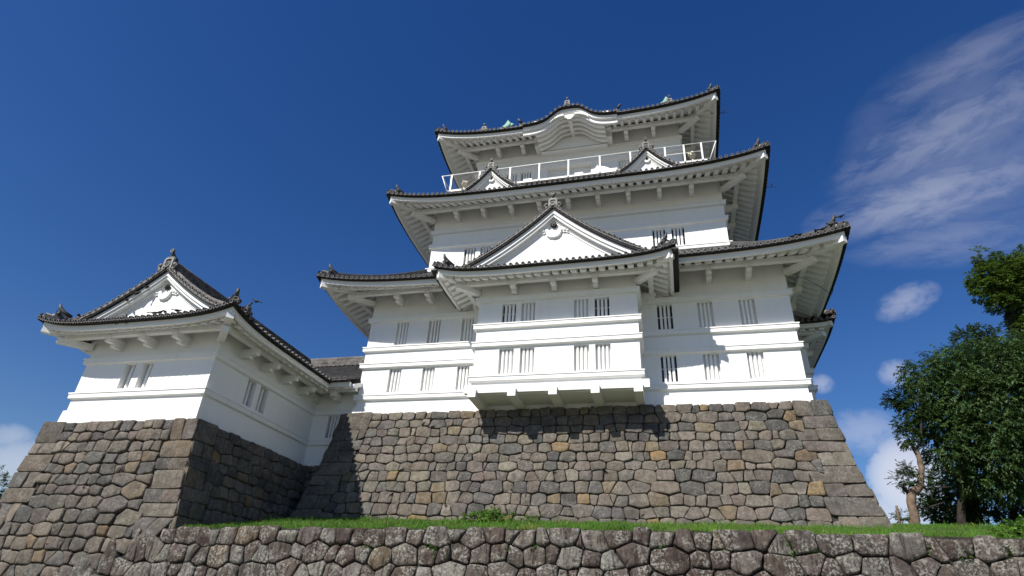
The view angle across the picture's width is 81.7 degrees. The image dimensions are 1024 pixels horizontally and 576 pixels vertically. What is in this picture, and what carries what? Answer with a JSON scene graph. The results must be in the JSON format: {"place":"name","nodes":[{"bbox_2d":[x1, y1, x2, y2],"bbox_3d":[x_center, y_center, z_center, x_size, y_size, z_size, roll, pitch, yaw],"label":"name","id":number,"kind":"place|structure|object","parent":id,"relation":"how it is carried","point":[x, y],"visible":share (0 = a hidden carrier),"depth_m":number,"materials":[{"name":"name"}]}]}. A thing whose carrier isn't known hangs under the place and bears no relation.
{"place":"outdoors","nodes":[
{"label":"outdoors","id":0,"kind":"place"},
{"bbox_2d":[0,0,1023,525],"label":"sky","id":1,"kind":"structure","parent":0,"point":[262,143],"materials":[{"name":"blue"}]},
{"bbox_2d":[210,517,1023,538],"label":"grass terrace","id":2,"kind":"structure","parent":0,"point":[670,530],"depth_m":20.43,"materials":[{"name":"plant"}]},
{"bbox_2d":[460,506,537,522],"bbox_3d":[-0.511,9.389,24.035,3.492,1.141,1.447,-5,-31,14],"label":"weed patch","id":3,"kind":"object","parent":2,"relation":"on","point":[493,515],"visible":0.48,"depth_m":24.04,"materials":[{"name":"green plant"}]},
{"bbox_2d":[290,400,892,527],"bbox_3d":[4.558,12.791,34.593,25.171,5.563,21.901,-5,-31,14],"label":"stone base","id":4,"kind":"object","parent":2,"relation":"on","point":[793,462],"visible":0.81,"depth_m":25.64,"materials":[{"name":"grey stone"}]},
{"bbox_2d":[316,83,850,413],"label":"castle keep","id":5,"kind":"structure","parent":4,"relation":"on","point":[551,276],"depth_m":30.30,"materials":[{"name":"white paint"}]},
{"bbox_2d":[386,368,401,392],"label":"window","id":6,"kind":"structure","parent":5,"relation":"in","point":[394,377],"depth_m":31.31,"materials":[{"name":"white paint"}]},
{"bbox_2d":[394,322,408,344],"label":"window","id":7,"kind":"structure","parent":5,"relation":"in","point":[402,328],"depth_m":32.66,"materials":[{"name":"white paint"}]},
{"bbox_2d":[420,367,434,390],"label":"window","id":8,"kind":"structure","parent":5,"relation":"in","point":[427,378],"depth_m":30.86,"materials":[{"name":"white paint"}]},
{"bbox_2d":[426,320,440,342],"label":"window","id":9,"kind":"structure","parent":5,"relation":"in","point":[434,326],"depth_m":32.21,"materials":[{"name":"white paint"}]},
{"bbox_2d":[455,365,469,389],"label":"window","id":10,"kind":"structure","parent":5,"relation":"in","point":[462,374],"depth_m":30.41,"materials":[{"name":"white paint"}]},
{"bbox_2d":[460,318,473,340],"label":"window","id":11,"kind":"structure","parent":5,"relation":"in","point":[467,323],"depth_m":31.74,"materials":[{"name":"white paint"}]},
{"bbox_2d":[463,247,475,263],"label":"window","id":12,"kind":"structure","parent":5,"relation":"in","point":[469,253],"depth_m":36.82,"materials":[{"name":"white paint"}]},
{"bbox_2d":[480,246,490,254],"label":"window","id":13,"kind":"structure","parent":5,"relation":"in","point":[483,249],"depth_m":36.68,"materials":[{"name":"white paint"}]},
{"bbox_2d":[498,348,513,373],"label":"window","id":14,"kind":"structure","parent":5,"relation":"in","point":[505,363],"depth_m":28.23,"materials":[{"name":"white paint"}]},
{"bbox_2d":[501,304,515,322],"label":"window","id":15,"kind":"structure","parent":5,"relation":"in","point":[508,310],"depth_m":29.52,"materials":[{"name":"white paint"}]},
{"bbox_2d":[506,174,516,181],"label":"window","id":16,"kind":"structure","parent":5,"relation":"in","point":[513,177],"depth_m":41.55,"materials":[{"name":"white paint"}]},
{"bbox_2d":[521,172,530,180],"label":"window","id":17,"kind":"structure","parent":5,"relation":"in","point":[527,175],"depth_m":41.29,"materials":[{"name":"white paint"}]},
{"bbox_2d":[519,347,533,372],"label":"window","id":18,"kind":"structure","parent":5,"relation":"in","point":[526,362],"depth_m":27.98,"materials":[{"name":"white paint"}]},
{"bbox_2d":[521,302,534,320],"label":"window","id":19,"kind":"structure","parent":5,"relation":"in","point":[527,309],"depth_m":29.27,"materials":[{"name":"white paint"}]},
{"bbox_2d":[547,164,590,177],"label":"window","id":20,"kind":"structure","parent":5,"relation":"in","point":[576,168],"depth_m":40.72,"materials":[{"name":"white paint"}]},
{"bbox_2d":[574,299,587,317],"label":"window","id":21,"kind":"structure","parent":5,"relation":"in","point":[580,305],"depth_m":28.64,"materials":[{"name":"white paint"}]},
{"bbox_2d":[574,344,588,370],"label":"window","id":22,"kind":"structure","parent":5,"relation":"in","point":[581,352],"depth_m":27.37,"materials":[{"name":"white paint"}]},
{"bbox_2d":[594,297,609,315],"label":"window","id":23,"kind":"structure","parent":5,"relation":"in","point":[601,305],"depth_m":28.42,"materials":[{"name":"white paint"}]},
{"bbox_2d":[595,343,610,369],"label":"window","id":24,"kind":"structure","parent":5,"relation":"in","point":[602,351],"depth_m":27.13,"materials":[{"name":"white paint"}]},
{"bbox_2d":[619,159,629,168],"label":"window","id":25,"kind":"structure","parent":5,"relation":"in","point":[621,164],"depth_m":39.70,"materials":[{"name":"white paint"}]},
{"bbox_2d":[652,229,664,245],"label":"window","id":26,"kind":"structure","parent":5,"relation":"in","point":[658,234],"depth_m":34.12,"materials":[{"name":"white paint"}]},
{"bbox_2d":[657,304,673,329],"bbox_3d":[7.555,1.482,29.239,0.720,1.340,0.260,-5,-31,14],"label":"window","id":27,"kind":"structure","parent":5,"relation":"in","point":[664,312],"depth_m":29.31,"materials":[{"name":"white paint"}]},
{"bbox_2d":[660,355,677,381],"bbox_3d":[7.409,3.843,27.897,0.720,1.320,0.260,-5,-31,14],"label":"window","id":28,"kind":"structure","parent":5,"relation":"in","point":[669,371],"depth_m":27.95,"materials":[{"name":"white paint"}]},
{"bbox_2d":[671,227,685,244],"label":"window","id":29,"kind":"structure","parent":5,"relation":"in","point":[678,233],"depth_m":33.79,"materials":[{"name":"white paint"}]},
{"bbox_2d":[697,302,714,326],"bbox_3d":[9.402,1.323,28.758,0.710,1.340,0.213,-5,-31,14],"label":"window","id":30,"kind":"structure","parent":5,"relation":"in","point":[705,314],"depth_m":28.82,"materials":[{"name":"white paint"}]},
{"bbox_2d":[703,353,721,380],"bbox_3d":[9.256,3.684,27.416,0.710,1.320,0.213,-5,-31,14],"label":"window","id":31,"kind":"structure","parent":5,"relation":"in","point":[712,369],"depth_m":27.47,"materials":[{"name":"white paint"}]},
{"bbox_2d":[738,299,757,324],"bbox_3d":[11.264,1.175,28.295,0.720,1.340,0.213,-5,-31,14],"label":"window","id":32,"kind":"structure","parent":5,"relation":"in","point":[747,307],"depth_m":28.35,"materials":[{"name":"white paint"}]},
{"bbox_2d":[746,351,766,378],"bbox_3d":[11.118,3.536,26.953,0.720,1.320,0.213,-5,-31,14],"label":"window","id":33,"kind":"structure","parent":5,"relation":"in","point":[756,363],"depth_m":27.00,"materials":[{"name":"white paint"}]},
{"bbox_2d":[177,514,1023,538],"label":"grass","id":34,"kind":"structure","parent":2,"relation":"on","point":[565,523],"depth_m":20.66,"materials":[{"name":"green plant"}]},
{"bbox_2d":[895,505,900,523],"bbox_3d":[15.820,9.406,24.241,0.152,0.962,0.108,-5,-31,14],"label":"wooden stake","id":35,"kind":"object","parent":2,"relation":"on","point":[898,514],"visible":0.79,"depth_m":24.26,"materials":[{"name":"brown wood"}]},
{"bbox_2d":[879,382,949,525],"bbox_3d":[17.757,7.400,26.320,3.004,6.548,1.741,-5,-31,14],"label":"pruned tree","id":36,"kind":"object","parent":2,"relation":"on","point":[913,492],"visible":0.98,"depth_m":26.23,"materials":[{"name":"green plant"}]},
{"bbox_2d":[917,483,972,524],"bbox_3d":[19.934,10.077,27.436,2.598,2.100,1.646,-5,-31,14],"label":"bush","id":37,"kind":"object","parent":2,"relation":"on","point":[939,518],"visible":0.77,"depth_m":27.39,"materials":[{"name":"green plant"}]},
{"bbox_2d":[893,331,1023,525],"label":"cherry tree","id":38,"kind":"object","parent":2,"relation":"on","point":[1006,377],"visible":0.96,"depth_m":27.05,"materials":[{"name":"green plant"}]},
{"bbox_2d":[900,320,1023,524],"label":"background tree","id":39,"kind":"object","parent":2,"relation":"on","point":[978,334],"visible":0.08,"depth_m":32.04,"materials":[{"name":"green plant"}]},
{"bbox_2d":[954,494,1023,525],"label":"bush","id":40,"kind":"object","parent":2,"relation":"on","point":[1015,514],"visible":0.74,"depth_m":26.72,"materials":[{"name":"green plant"}]},
{"bbox_2d":[962,244,1023,340],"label":"camphor tree","id":41,"kind":"object","parent":2,"relation":"on","point":[1000,284],"visible":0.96,"depth_m":38.33,"materials":[{"name":"green plant"}]},
{"bbox_2d":[985,515,1023,538],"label":"bush","id":42,"kind":"object","parent":2,"relation":"on","point":[1017,530],"visible":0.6,"depth_m":15.86,"materials":[{"name":"green plant"}]},
{"bbox_2d":[688,151,695,159],"bbox_3d":[11.315,-8.116,37.165,0.409,1.010,0.605,-18,-36,33],"label":"viewing telescope","id":43,"kind":"object","parent":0,"point":[692,155],"visible":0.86,"depth_m":37.16,"materials":[{"name":"beige metal"}]},
{"label":"ground","id":44,"kind":"structure","parent":0,"visible":0},
{"bbox_2d":[0,465,12,497],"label":"distant tree","id":45,"kind":"object","parent":44,"relation":"on","point":[4,480],"visible":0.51,"depth_m":60.64,"materials":[{"name":"green plant"}]},
{"bbox_2d":[0,418,318,575],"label":"stone base","id":46,"kind":"object","parent":44,"relation":"on","point":[72,493],"visible":0.8,"depth_m":23.24,"materials":[{"name":"grey stone"}]},
{"bbox_2d":[37,249,346,464],"bbox_3d":[-14.100,5.706,32.762,10.545,8.071,18.217,-5,-31,14],"label":"corner turret","id":47,"kind":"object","parent":46,"relation":"on","point":[209,353],"visible":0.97,"depth_m":26.21,"materials":[{"name":"white paint"}]},
{"bbox_2d":[116,363,136,388],"bbox_3d":[-16.827,3.929,26.100,0.617,1.170,0.327,-5,-31,14],"label":"window","id":48,"kind":"structure","parent":47,"relation":"in","point":[125,379],"depth_m":26.21,"materials":[{"name":"white paint"}]},
{"bbox_2d":[134,362,153,387],"bbox_3d":[-15.920,3.857,25.874,0.592,1.170,0.327,-5,-31,14],"label":"window","id":49,"kind":"structure","parent":47,"relation":"in","point":[146,369],"depth_m":25.98,"materials":[{"name":"white paint"}]},
{"bbox_2d":[242,379,256,406],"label":"window","id":50,"kind":"structure","parent":47,"relation":"in","point":[251,386],"depth_m":27.37,"materials":[{"name":"white paint"}]},
{"bbox_2d":[255,386,268,413],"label":"window","id":51,"kind":"structure","parent":47,"relation":"in","point":[263,394],"depth_m":28.16,"materials":[{"name":"white paint"}]},
{"bbox_2d":[304,356,364,465],"bbox_3d":[-11.519,7.722,35.626,9.275,7.675,10.327,-5,-31,14],"label":"connecting gallery","id":52,"kind":"object","parent":46,"relation":"on","point":[334,402],"visible":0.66,"depth_m":31.65,"materials":[{"name":"white paint"}]},
{"bbox_2d":[325,416,338,437],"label":"window","id":53,"kind":"structure","parent":52,"relation":"in","point":[333,420],"depth_m":31.44,"materials":[{"name":"white paint"}]},
{"bbox_2d":[43,525,1023,575],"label":"retaining wall","id":54,"kind":"structure","parent":44,"relation":"on","point":[267,550],"depth_m":17.55,"materials":[{"name":"stone"}]},
{"bbox_2d":[959,552,973,562],"bbox_3d":[11.541,6.887,15.064,0.416,0.440,0.299,-5,-31,14],"label":"weed tuft","id":55,"kind":"object","parent":54,"relation":"attached to","point":[966,557],"visible":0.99,"depth_m":15.00,"materials":[{"name":"green plant"}]},
{"bbox_2d":[1002,547,1020,559],"bbox_3d":[12.524,6.798,14.847,0.454,0.562,0.269,-9,-32,21],"label":"weed tuft","id":56,"kind":"object","parent":54,"relation":"attached to","point":[1009,554],"visible":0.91,"depth_m":14.87,"materials":[{"name":"green plant"}]}
]}

